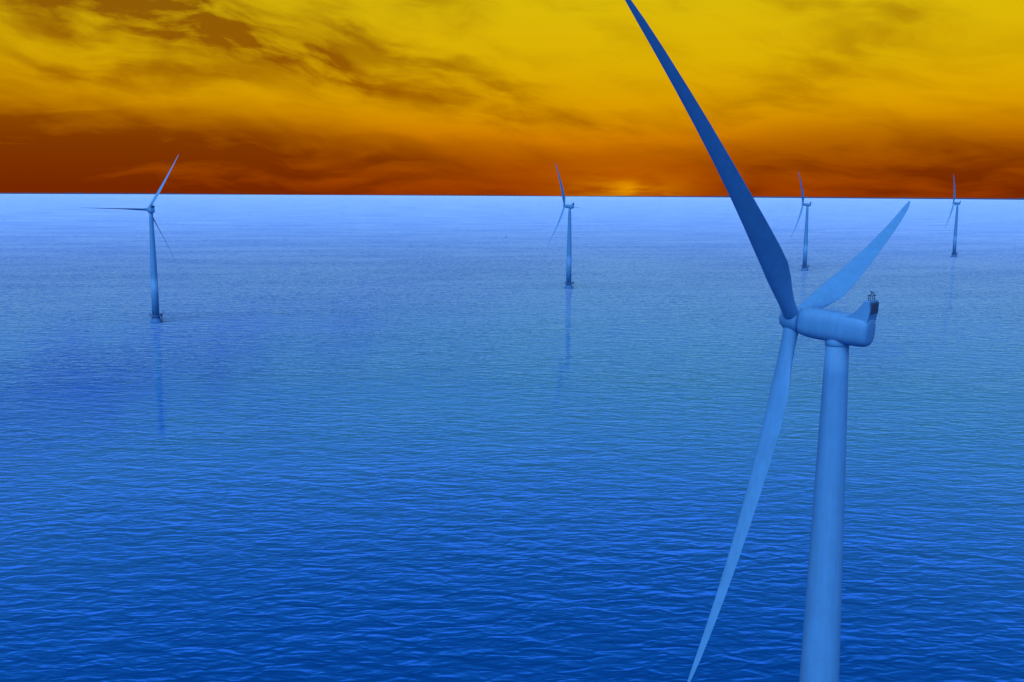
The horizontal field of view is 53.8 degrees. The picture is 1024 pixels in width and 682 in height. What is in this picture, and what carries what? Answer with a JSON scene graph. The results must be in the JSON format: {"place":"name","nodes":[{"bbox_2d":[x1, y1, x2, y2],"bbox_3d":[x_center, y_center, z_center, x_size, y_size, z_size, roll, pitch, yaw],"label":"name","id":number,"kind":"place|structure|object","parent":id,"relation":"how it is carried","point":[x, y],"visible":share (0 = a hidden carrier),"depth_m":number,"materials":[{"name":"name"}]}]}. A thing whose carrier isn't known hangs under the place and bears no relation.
{"place":"outdoors","nodes":[
{"label":"outdoors","id":0,"kind":"place"},
{"bbox_2d":[0,194,1023,681],"bbox_3d":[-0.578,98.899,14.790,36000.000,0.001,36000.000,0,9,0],"label":"sea","id":1,"kind":"structure","parent":0,"point":[380,438],"depth_m":406.72,"materials":[{"name":"liquid"}]},
{"bbox_2d":[101,154,178,322],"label":"wind turbine","id":2,"kind":"object","parent":1,"relation":"in","point":[155,315],"visible":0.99,"depth_m":751.44,"materials":[{"name":"paint"}]},
{"bbox_2d":[547,163,579,288],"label":"wind turbine","id":3,"kind":"object","parent":1,"relation":"in","point":[568,283],"visible":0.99,"depth_m":1032.06,"materials":[{"name":"paint"}]},
{"bbox_2d":[625,0,909,681],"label":"wind turbine","id":4,"kind":"object","parent":1,"relation":"in","point":[840,332],"visible":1,"depth_m":124.40,"materials":[{"name":"paint"}]},
{"bbox_2d":[791,171,810,270],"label":"wind turbine","id":5,"kind":"object","parent":1,"relation":"in","point":[804,266],"visible":1,"depth_m":1285.42,"materials":[{"name":"paint"}]},
{"bbox_2d":[945,174,960,256],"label":"wind turbine","id":6,"kind":"object","parent":1,"relation":"in","point":[954,253],"visible":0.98,"depth_m":1575.22,"materials":[{"name":"paint"}]},
{"bbox_2d":[0,193,1023,199],"bbox_3d":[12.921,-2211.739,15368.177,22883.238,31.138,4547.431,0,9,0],"label":"horizon","id":7,"kind":"object","parent":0,"point":[579,196],"visible":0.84,"depth_m":16463.29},
{"bbox_2d":[0,0,1023,197],"label":"sky","id":8,"kind":"structure","parent":0,"point":[858,98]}
]}

